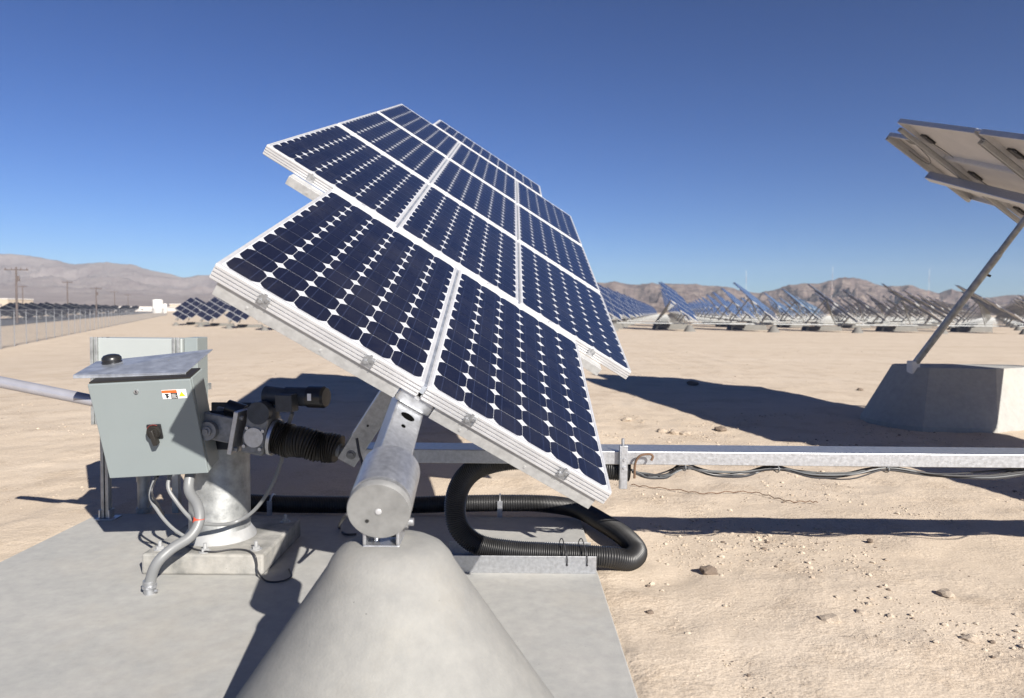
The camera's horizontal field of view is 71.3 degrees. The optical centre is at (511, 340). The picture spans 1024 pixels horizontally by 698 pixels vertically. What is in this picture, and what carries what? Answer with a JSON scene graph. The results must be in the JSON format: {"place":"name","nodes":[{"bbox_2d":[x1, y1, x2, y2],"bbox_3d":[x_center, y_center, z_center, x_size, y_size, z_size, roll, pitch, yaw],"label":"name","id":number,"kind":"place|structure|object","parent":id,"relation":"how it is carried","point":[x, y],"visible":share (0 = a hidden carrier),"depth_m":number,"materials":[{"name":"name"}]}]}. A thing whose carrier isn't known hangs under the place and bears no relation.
{"place":"outdoors","nodes":[
{"label":"outdoors","id":0,"kind":"place"},
{"bbox_2d":[1,312,151,325],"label":"road","id":1,"kind":"structure","parent":0,"point":[5,323],"depth_m":133.75,"materials":[{"name":"grey asphalt"}]},
{"bbox_2d":[4,267,27,322],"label":"utility pole","id":2,"kind":"object","parent":1,"relation":"on","point":[17,278],"visible":0.91,"depth_m":95.72,"materials":[{"name":"brown wood"}]},
{"bbox_2d":[0,254,230,306],"bbox_3d":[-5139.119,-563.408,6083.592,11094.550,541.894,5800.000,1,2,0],"label":"hills","id":3,"kind":"structure","parent":0,"point":[42,279],"depth_m":5600.34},
{"bbox_2d":[0,311,1023,697],"bbox_3d":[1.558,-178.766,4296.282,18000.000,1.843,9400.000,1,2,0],"label":"ground","id":4,"kind":"structure","parent":0,"point":[788,643],"depth_m":5.16,"materials":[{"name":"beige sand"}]},
{"bbox_2d":[0,302,28,319],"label":"solar tracker","id":5,"kind":"object","parent":4,"relation":"on","point":[10,306],"visible":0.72,"depth_m":122.38,"materials":[{"name":"glass"}]},
{"bbox_2d":[0,298,33,306],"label":"building","id":6,"kind":"structure","parent":4,"relation":"on","point":[4,301],"depth_m":381.56,"materials":[{"name":"beige paint"}]},
{"bbox_2d":[8,302,39,318],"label":"solar tracker","id":7,"kind":"object","parent":4,"relation":"on","point":[26,306],"visible":0.3,"depth_m":132.45,"materials":[{"name":"metal"}]},
{"bbox_2d":[20,302,56,319],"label":"solar tracker","id":8,"kind":"object","parent":4,"relation":"on","point":[42,306],"visible":0.56,"depth_m":123.76,"materials":[{"name":"metal"}]},
{"bbox_2d":[49,303,77,317],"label":"solar tracker","id":9,"kind":"object","parent":4,"relation":"on","point":[68,306],"visible":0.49,"depth_m":139.20,"materials":[{"name":"metal"}]},
{"bbox_2d":[0,308,167,348],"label":"chain link fence","id":10,"kind":"object","parent":4,"relation":"on","point":[147,313],"visible":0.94,"depth_m":54.97,"materials":[{"name":"silver metal"}]},
{"bbox_2d":[80,304,101,315],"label":"solar tracker","id":11,"kind":"object","parent":4,"relation":"on","point":[99,307],"visible":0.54,"depth_m":178.68,"materials":[{"name":"metal"}]},
{"bbox_2d":[95,305,109,314],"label":"solar tracker","id":12,"kind":"object","parent":4,"relation":"on","point":[103,308],"visible":0.5,"depth_m":214.58,"materials":[{"name":"metal"}]},
{"bbox_2d":[54,306,175,310],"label":"building","id":13,"kind":"structure","parent":4,"relation":"on","point":[168,308],"depth_m":419.67,"materials":[{"name":"paint"}]},
{"bbox_2d":[116,305,132,314],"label":"solar tracker","id":14,"kind":"object","parent":4,"relation":"on","point":[126,307],"visible":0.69,"depth_m":228.88,"materials":[{"name":"metal"}]},
{"bbox_2d":[136,476,151,513],"bbox_3d":[-2.381,0.796,4.610,0.092,0.620,0.092,1,2,0],"label":"steel conduit","id":15,"kind":"object","parent":4,"relation":"on","point":[143,501],"visible":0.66,"depth_m":4.59,"materials":[{"name":"grey metal"}]},
{"bbox_2d":[152,299,166,312],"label":"storage tank","id":16,"kind":"object","parent":4,"relation":"on","point":[157,304],"visible":0.7,"depth_m":328.17,"materials":[{"name":"metal"}]},
{"bbox_2d":[172,297,209,325],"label":"solar tracker","id":17,"kind":"object","parent":4,"relation":"on","point":[189,307],"visible":0.84,"depth_m":95.46,"materials":[{"name":"glass"}]},
{"bbox_2d":[196,297,234,326],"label":"solar tracker","id":18,"kind":"object","parent":4,"relation":"on","point":[214,308],"visible":0.88,"depth_m":89.42,"materials":[{"name":"glass"}]},
{"bbox_2d":[224,305,263,328],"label":"solar tracker","id":19,"kind":"object","parent":4,"relation":"on","point":[234,314],"visible":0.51,"depth_m":81.88,"materials":[{"name":"glass"}]},
{"bbox_2d":[0,514,637,697],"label":"concrete slab","id":20,"kind":"structure","parent":4,"relation":"on","point":[82,615],"depth_m":3.09,"materials":[{"name":"grey concrete"}]},
{"bbox_2d":[90,337,210,520],"bbox_3d":[-2.266,0.542,4.500,0.647,1.139,0.236,1,2,0],"label":"equipment rack","id":21,"kind":"object","parent":20,"relation":"on","point":[123,347],"visible":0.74,"depth_m":4.38,"materials":[{"name":"metal"}]},
{"bbox_2d":[142,402,299,574],"bbox_3d":[-1.529,0.747,3.830,0.605,0.800,0.630,1,2,0],"label":"steel pedestal","id":22,"kind":"object","parent":20,"relation":"on","point":[222,487],"visible":0.55,"depth_m":3.67,"materials":[{"name":"metal"}]},
{"bbox_2d":[88,368,218,477],"bbox_3d":[-1.728,0.385,3.496,0.475,0.495,0.316,-3,18,-1],"label":"control box","id":23,"kind":"object","parent":22,"relation":"attached to","point":[149,425],"visible":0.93,"depth_m":3.39,"materials":[{"name":"grey metal"}]},
{"bbox_2d":[73,349,212,378],"bbox_3d":[-1.845,0.120,3.559,0.609,0.143,0.380,1,2,0],"label":"sun shield","id":24,"kind":"object","parent":23,"relation":"on","point":[174,363],"visible":0.94,"depth_m":3.48,"materials":[{"name":"metal"}]},
{"bbox_2d":[101,354,121,364],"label":"antenna dome","id":25,"kind":"structure","parent":24,"relation":"on","point":[108,359],"depth_m":3.57,"materials":[{"name":"black plastic"}]},
{"bbox_2d":[88,378,208,477],"bbox_3d":[-1.724,0.426,3.377,0.475,0.487,0.063,-3,18,-1],"label":"door","id":26,"kind":"structure","parent":23,"relation":"in","point":[152,427],"depth_m":3.38,"materials":[{"name":"grey metal"}]},
{"bbox_2d":[151,475,164,515],"bbox_3d":[-1.735,0.750,3.506,0.020,0.264,0.159,0,2,-6],"label":"cable","id":27,"kind":"object","parent":23,"relation":"hanging from","point":[153,497],"visible":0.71,"depth_m":3.46,"materials":[{"name":"grey plastic"}]},
{"bbox_2d":[149,476,194,542],"bbox_3d":[-1.669,0.806,3.489,0.236,0.361,0.088,2,3,23],"label":"cable","id":28,"kind":"object","parent":23,"relation":"hanging from","point":[166,522],"visible":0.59,"depth_m":3.48,"materials":[{"name":"grey plastic"}]},
{"bbox_2d":[142,473,204,595],"bbox_3d":[-1.572,0.887,3.403,0.196,0.554,0.340,1,3,17],"label":"flexible conduit","id":29,"kind":"object","parent":23,"relation":"attached to","point":[149,585],"visible":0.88,"depth_m":3.35,"materials":[{"name":"grey plastic"}]},
{"bbox_2d":[0,376,344,462],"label":"screw jack","id":30,"kind":"object","parent":22,"relation":"attached to","point":[261,428],"visible":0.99,"depth_m":3.47,"materials":[{"name":"grey metal"}]},
{"bbox_2d":[166,412,293,525],"bbox_3d":[-1.389,0.642,3.567,0.640,0.602,0.200,1,2,0],"label":"cable","id":31,"kind":"object","parent":30,"relation":"attached to","point":[189,516],"visible":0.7,"depth_m":3.60,"materials":[{"name":"grey plastic"}]},
{"bbox_2d":[187,545,291,582],"bbox_3d":[-1.379,1.101,3.543,0.602,0.118,0.174,1,2,5],"label":"cable","id":32,"kind":"object","parent":20,"relation":"on","point":[257,570],"visible":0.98,"depth_m":3.54,"materials":[{"name":"grey plastic"}]},
{"bbox_2d":[235,518,554,697],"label":"concrete foundation","id":33,"kind":"object","parent":20,"relation":"on","point":[403,613],"visible":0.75,"depth_m":1.96,"materials":[{"name":"concrete"}]},
{"bbox_2d":[209,104,630,537],"bbox_3d":[-0.479,-0.274,6.005,3.027,1.626,7.956,31,18,-11],"label":"solar tracker","id":34,"kind":"object","parent":33,"relation":"on","point":[412,266],"visible":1,"depth_m":3.32,"materials":[{"name":"glass"}]},
{"bbox_2d":[338,438,362,535],"bbox_3d":[-0.847,0.816,3.706,0.116,0.730,1.299,0,2,-15],"label":"cable","id":35,"kind":"object","parent":34,"relation":"hanging from","point":[346,514],"visible":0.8,"depth_m":3.40,"materials":[{"name":"grey plastic"}]},
{"bbox_2d":[362,442,1023,467],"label":"drive beam","id":36,"kind":"structure","parent":34,"relation":"attached to","point":[857,456],"depth_m":3.52,"materials":[{"name":"metal"}]},
{"bbox_2d":[618,438,627,488],"bbox_3d":[0.545,0.601,3.496,0.039,0.245,0.038,1,2,0],"label":"hanger bracket","id":37,"kind":"object","parent":36,"relation":"attached to","point":[623,462],"visible":1,"depth_m":3.48,"materials":[{"name":"metal"}]},
{"bbox_2d":[633,453,653,478],"bbox_3d":[0.641,0.610,3.482,0.099,0.130,0.026,1,2,13],"label":"cable hook","id":38,"kind":"object","parent":36,"relation":"hanging from","point":[636,460],"visible":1,"depth_m":3.48,"materials":[{"name":"brown metal"}]},
{"bbox_2d":[631,465,1023,479],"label":"cable bundle","id":39,"kind":"object","parent":36,"relation":"attached to","point":[1012,473],"visible":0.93,"depth_m":3.54,"materials":[{"name":"grey rubber"}]},
{"bbox_2d":[251,463,647,570],"bbox_3d":[-0.675,0.867,4.130,2.810,0.714,1.213,1,2,0],"label":"corrugated pipe","id":40,"kind":"object","parent":20,"relation":"on","point":[455,503],"visible":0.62,"depth_m":3.75,"materials":[{"name":"black plastic"}]},
{"bbox_2d":[267,493,275,514],"bbox_3d":[-1.553,1.062,4.634,0.032,0.142,0.133,1,2,0],"label":"pipe clamp","id":41,"kind":"object","parent":40,"relation":"attached to","point":[269,507],"visible":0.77,"depth_m":4.57,"materials":[{"name":"metal"}]},
{"bbox_2d":[497,493,501,516],"bbox_3d":[-0.078,1.068,4.634,0.032,0.155,0.133,1,2,0],"label":"pipe clamp","id":42,"kind":"object","parent":40,"relation":"attached to","point":[499,508],"visible":0.98,"depth_m":4.57,"materials":[{"name":"metal"}]},
{"bbox_2d":[449,538,595,573],"bbox_3d":[0.043,1.088,3.719,0.765,0.155,0.273,1,2,0],"label":"cable tray","id":43,"kind":"object","parent":20,"relation":"on","point":[467,561],"visible":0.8,"depth_m":3.60,"materials":[{"name":"metal"}]},
{"bbox_2d":[597,283,622,330],"bbox_3d":[7.274,-2.665,54.059,3.200,4.094,8.051,1,2,0],"label":"solar tracker","id":44,"kind":"object","parent":4,"relation":"on","point":[612,305],"visible":0.58,"depth_m":54.16,"materials":[{"name":"glass"}]},
{"bbox_2d":[604,287,631,326],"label":"solar tracker","id":45,"kind":"object","parent":4,"relation":"on","point":[624,309],"visible":0.5,"depth_m":67.57,"materials":[{"name":"glass"}]},
{"bbox_2d":[612,291,636,324],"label":"solar tracker","id":46,"kind":"object","parent":4,"relation":"on","point":[630,306],"visible":0.36,"depth_m":81.24,"materials":[{"name":"glass"}]},
{"bbox_2d":[618,294,640,321],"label":"solar tracker","id":47,"kind":"object","parent":4,"relation":"on","point":[635,307],"visible":0.32,"depth_m":94.29,"materials":[{"name":"glass"}]},
{"bbox_2d":[624,296,644,321],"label":"solar tracker","id":48,"kind":"object","parent":4,"relation":"on","point":[640,310],"visible":0.26,"depth_m":106.75,"materials":[{"name":"glass"}]},
{"bbox_2d":[658,295,678,320],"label":"solar tracker","id":49,"kind":"object","parent":4,"relation":"on","point":[674,311],"visible":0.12,"depth_m":95.31,"materials":[{"name":"metal"}]},
{"bbox_2d":[657,292,686,322],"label":"solar tracker","id":50,"kind":"object","parent":4,"relation":"on","point":[675,317],"visible":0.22,"depth_m":82.32,"materials":[{"name":"metal"}]},
{"bbox_2d":[666,429,680,434],"bbox_3d":[1.802,1.019,7.919,0.166,0.087,0.135,-2,3,-44],"label":"rock","id":51,"kind":"object","parent":4,"relation":"on","point":[674,431],"visible":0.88,"depth_m":7.87,"materials":[{"name":"beige stone"}]},
{"bbox_2d":[656,288,691,322],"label":"solar tracker","id":52,"kind":"object","parent":4,"relation":"on","point":[671,303],"visible":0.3,"depth_m":66.91,"materials":[{"name":"glass"}]},
{"bbox_2d":[652,282,697,331],"bbox_3d":[12.723,-2.606,54.059,3.200,4.094,8.051,1,2,0],"label":"solar tracker","id":53,"kind":"object","parent":4,"relation":"on","point":[679,301],"visible":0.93,"depth_m":55.14,"materials":[{"name":"glass"}]},
{"bbox_2d":[687,381,698,385],"bbox_3d":[3.369,0.800,13.301,0.207,0.130,0.192,0,2,-7],"label":"rock","id":54,"kind":"object","parent":4,"relation":"on","point":[692,383],"visible":0.89,"depth_m":13.24,"materials":[{"name":"brown stone"}]},
{"bbox_2d":[695,300,711,316],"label":"solar tracker","id":55,"kind":"object","parent":4,"relation":"on","point":[701,306],"visible":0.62,"depth_m":132.37,"materials":[{"name":"glass"}]},
{"bbox_2d":[697,298,716,320],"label":"solar tracker","id":56,"kind":"object","parent":4,"relation":"on","point":[704,304],"visible":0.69,"depth_m":120.33,"materials":[{"name":"glass"}]},
{"bbox_2d":[699,565,718,574],"bbox_3d":[1.021,1.191,3.708,0.092,0.051,0.077,1,2,0],"label":"rock","id":57,"kind":"object","parent":4,"relation":"on","point":[708,570],"visible":1,"depth_m":3.68,"materials":[{"name":"beige stone"}]},
{"bbox_2d":[698,297,722,320],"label":"solar tracker","id":58,"kind":"object","parent":4,"relation":"on","point":[710,305],"visible":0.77,"depth_m":107.44,"materials":[{"name":"glass"}]},
{"bbox_2d":[702,295,728,322],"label":"solar tracker","id":59,"kind":"object","parent":4,"relation":"on","point":[717,305],"visible":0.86,"depth_m":94.50,"materials":[{"name":"glass"}]},
{"bbox_2d":[714,426,726,431],"bbox_3d":[2.388,1.008,8.149,0.157,0.084,0.146,0,3,-22],"label":"rock","id":60,"kind":"object","parent":4,"relation":"on","point":[720,428],"visible":0.88,"depth_m":8.10,"materials":[{"name":"beige stone"}]},
{"bbox_2d":[631,484,817,502],"bbox_3d":[1.546,1.120,5.290,1.325,0.019,0.178,1,3,20],"label":"dry twig","id":61,"kind":"object","parent":4,"relation":"on","point":[724,491],"visible":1,"depth_m":5.29,"materials":[{"name":"brown wood"}]},
{"bbox_2d":[708,292,741,322],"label":"solar tracker","id":62,"kind":"object","parent":4,"relation":"on","point":[731,309],"visible":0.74,"depth_m":80.57,"materials":[{"name":"glass"}]},
{"bbox_2d":[715,288,757,326],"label":"solar tracker","id":63,"kind":"object","parent":4,"relation":"on","point":[739,303],"visible":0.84,"depth_m":68.63,"materials":[{"name":"glass"}]},
{"bbox_2d":[737,297,762,320],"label":"solar tracker","id":64,"kind":"object","parent":4,"relation":"on","point":[752,308],"visible":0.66,"depth_m":106.70,"materials":[{"name":"glass"}]},
{"bbox_2d":[726,282,780,331],"bbox_3d":[18.673,-2.561,54.059,3.200,4.094,8.051,1,2,0],"label":"solar tracker","id":65,"kind":"object","parent":4,"relation":"on","point":[760,305],"visible":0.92,"depth_m":55.89,"materials":[{"name":"glass"}]},
{"bbox_2d":[759,292,796,324],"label":"solar tracker","id":66,"kind":"object","parent":4,"relation":"on","point":[780,306],"visible":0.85,"depth_m":81.64,"materials":[{"name":"glass"}]},
{"bbox_2d":[767,299,788,316],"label":"solar tracker","id":67,"kind":"object","parent":4,"relation":"on","point":[779,309],"visible":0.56,"depth_m":119.26,"materials":[{"name":"glass"}]},
{"bbox_2d":[776,297,805,321],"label":"solar tracker","id":68,"kind":"object","parent":4,"relation":"on","point":[792,308],"visible":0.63,"depth_m":107.36,"materials":[{"name":"glass"}]},
{"bbox_2d":[776,288,823,326],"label":"solar tracker","id":69,"kind":"object","parent":4,"relation":"on","point":[805,307],"visible":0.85,"depth_m":69.06,"materials":[{"name":"glass"}]},
{"bbox_2d":[611,320,1000,323],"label":"drive beam","id":70,"kind":"structure","parent":4,"relation":"on","point":[807,322],"depth_m":64.93,"materials":[{"name":"metal"}]},
{"bbox_2d":[791,296,824,323],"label":"solar tracker","id":71,"kind":"object","parent":4,"relation":"on","point":[808,306],"visible":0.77,"depth_m":94.55,"materials":[{"name":"glass"}]},
{"bbox_2d":[613,317,1009,320],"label":"drive beam","id":72,"kind":"structure","parent":4,"relation":"on","point":[840,319],"depth_m":103.89,"materials":[{"name":"metal"}]},
{"bbox_2d":[802,299,826,321],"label":"solar tracker","id":73,"kind":"object","parent":4,"relation":"on","point":[814,309],"visible":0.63,"depth_m":119.36,"materials":[{"name":"glass"}]},
{"bbox_2d":[612,322,1023,326],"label":"drive beam","id":74,"kind":"structure","parent":4,"relation":"on","point":[814,324],"depth_m":51.94,"materials":[{"name":"metal"}]},
{"bbox_2d":[632,316,1005,319],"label":"drive beam","id":75,"kind":"structure","parent":4,"relation":"on","point":[784,317],"depth_m":129.87,"materials":[{"name":"metal"}]},
{"bbox_2d":[625,319,1018,322],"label":"drive beam","id":76,"kind":"structure","parent":4,"relation":"on","point":[813,320],"depth_m":77.91,"materials":[{"name":"metal"}]},
{"bbox_2d":[690,317,955,319],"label":"drive beam","id":77,"kind":"structure","parent":4,"relation":"on","point":[808,318],"depth_m":116.88,"materials":[{"name":"metal"}]},
{"bbox_2d":[633,318,1016,321],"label":"drive beam","id":78,"kind":"structure","parent":4,"relation":"on","point":[811,319],"depth_m":90.90,"materials":[{"name":"metal"}]},
{"bbox_2d":[818,613,840,622],"bbox_3d":[1.386,1.217,3.113,0.102,0.052,0.084,0,2,-15],"label":"rock","id":79,"kind":"object","parent":4,"relation":"on","point":[830,618],"visible":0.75,"depth_m":3.09,"materials":[{"name":"beige stone"}]},
{"bbox_2d":[815,298,844,321],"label":"solar tracker","id":80,"kind":"object","parent":4,"relation":"on","point":[839,314],"visible":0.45,"depth_m":108.06,"materials":[{"name":"metal"}]},
{"bbox_2d":[810,293,852,323],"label":"solar tracker","id":81,"kind":"object","parent":4,"relation":"on","point":[834,308],"visible":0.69,"depth_m":81.12,"materials":[{"name":"metal"}]},
{"bbox_2d":[801,284,863,332],"bbox_3d":[24.622,-2.452,54.061,3.200,4.094,8.051,1,2,0],"label":"solar tracker","id":82,"kind":"object","parent":4,"relation":"on","point":[829,328],"visible":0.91,"depth_m":56.10,"materials":[{"name":"metal"}]},
{"bbox_2d":[836,300,860,320],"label":"solar tracker","id":83,"kind":"object","parent":4,"relation":"on","point":[856,314],"visible":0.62,"depth_m":120.44,"materials":[{"name":"metal"}]},
{"bbox_2d":[675,316,1023,319],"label":"drive beam","id":84,"kind":"structure","parent":4,"relation":"on","point":[822,317],"depth_m":142.86,"materials":[{"name":"metal"}]},
{"bbox_2d":[835,296,871,323],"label":"solar tracker","id":85,"kind":"object","parent":4,"relation":"on","point":[854,307],"visible":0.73,"depth_m":94.86,"materials":[{"name":"metal"}]},
{"bbox_2d":[855,609,866,614],"bbox_3d":[1.564,1.221,3.203,0.049,0.033,0.062,1,2,8],"label":"rock","id":86,"kind":"object","parent":4,"relation":"on","point":[861,612],"visible":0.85,"depth_m":3.19,"materials":[{"name":"beige stone"}]},
{"bbox_2d":[837,289,889,327],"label":"solar tracker","id":87,"kind":"object","parent":4,"relation":"on","point":[866,307],"visible":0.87,"depth_m":69.01,"materials":[{"name":"metal"}]},
{"bbox_2d":[857,298,884,320],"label":"solar tracker","id":88,"kind":"object","parent":4,"relation":"on","point":[868,310],"visible":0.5,"depth_m":107.36,"materials":[{"name":"metal"}]},
{"bbox_2d":[862,293,907,325],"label":"solar tracker","id":89,"kind":"object","parent":4,"relation":"on","point":[886,307],"visible":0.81,"depth_m":81.71,"materials":[{"name":"metal"}]},
{"bbox_2d":[872,300,897,317],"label":"solar tracker","id":90,"kind":"object","parent":4,"relation":"on","point":[882,307],"visible":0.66,"depth_m":118.90,"materials":[{"name":"metal"}]},
{"bbox_2d":[883,296,919,323],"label":"solar tracker","id":91,"kind":"object","parent":4,"relation":"on","point":[901,308],"visible":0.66,"depth_m":94.43,"materials":[{"name":"metal"}]},
{"bbox_2d":[875,283,947,333],"bbox_3d":[30.573,-2.452,54.059,3.200,4.094,8.051,1,2,0],"label":"solar tracker","id":92,"kind":"object","parent":4,"relation":"on","point":[903,298],"visible":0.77,"depth_m":56.15,"materials":[{"name":"metal"}]},
{"bbox_2d":[896,298,926,322],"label":"solar tracker","id":93,"kind":"object","parent":4,"relation":"on","point":[909,307],"visible":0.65,"depth_m":106.89,"materials":[{"name":"metal"}]},
{"bbox_2d":[899,290,956,329],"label":"solar tracker","id":94,"kind":"object","parent":4,"relation":"on","point":[920,302],"visible":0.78,"depth_m":68.42,"materials":[{"name":"metal"}]},
{"bbox_2d":[916,294,962,326],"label":"solar tracker","id":95,"kind":"object","parent":4,"relation":"on","point":[935,305],"visible":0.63,"depth_m":80.92,"materials":[{"name":"metal"}]},
{"bbox_2d":[860,364,1023,432],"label":"concrete foundation","id":96,"kind":"object","parent":4,"relation":"on","point":[970,398],"visible":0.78,"depth_m":8.39,"materials":[{"name":"grey concrete"}]},
{"bbox_2d":[885,119,1023,373],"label":"solar tracker","id":97,"kind":"object","parent":96,"relation":"on","point":[969,164],"visible":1,"depth_m":8.43,"materials":[{"name":"metal"}]},
{"bbox_2d":[935,588,954,597],"bbox_3d":[2.081,1.212,3.424,0.070,0.043,0.088,0,2,-7],"label":"rock","id":98,"kind":"object","parent":4,"relation":"on","point":[945,592],"visible":0.98,"depth_m":3.40,"materials":[{"name":"beige stone"}]},
{"bbox_2d":[924,296,966,324],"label":"solar tracker","id":99,"kind":"object","parent":4,"relation":"on","point":[944,307],"visible":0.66,"depth_m":93.91,"materials":[{"name":"metal"}]},
{"bbox_2d":[932,298,970,322],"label":"solar tracker","id":100,"kind":"object","parent":4,"relation":"on","point":[961,314],"visible":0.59,"depth_m":106.89,"materials":[{"name":"metal"}]},
{"bbox_2d":[958,634,979,643],"bbox_3d":[1.883,1.233,2.945,0.070,0.040,0.062,0,2,-6],"label":"rock","id":101,"kind":"object","parent":4,"relation":"on","point":[970,638],"visible":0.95,"depth_m":2.93,"materials":[{"name":"beige stone"}]},
{"bbox_2d":[949,285,1023,334],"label":"solar tracker","id":102,"kind":"object","parent":4,"relation":"on","point":[985,301],"visible":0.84,"depth_m":55.73,"materials":[{"name":"metal"}]},
{"bbox_2d":[958,297,1022,330],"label":"solar tracker","id":103,"kind":"object","parent":4,"relation":"on","point":[1018,328],"visible":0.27,"depth_m":68.98,"materials":[{"name":"metal"}]},
{"bbox_2d":[964,299,1017,327],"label":"solar tracker","id":104,"kind":"object","parent":4,"relation":"on","point":[1014,324],"visible":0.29,"depth_m":82.00,"materials":[{"name":"metal"}]},
{"bbox_2d":[970,301,1013,325],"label":"solar tracker","id":105,"kind":"object","parent":4,"relation":"on","point":[1010,324],"visible":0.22,"depth_m":93.29,"materials":[{"name":"metal"}]},
{"bbox_2d":[0,0,1023,297],"label":"sky","id":106,"kind":"structure","parent":0,"point":[721,143],"materials":[{"name":"blue"}]},
{"bbox_2d":[597,277,1023,315],"bbox_3d":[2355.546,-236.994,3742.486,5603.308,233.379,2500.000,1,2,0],"label":"mountains","id":107,"kind":"structure","parent":0,"point":[650,294],"depth_m":4045.97,"materials":[{"name":"brown stone"}]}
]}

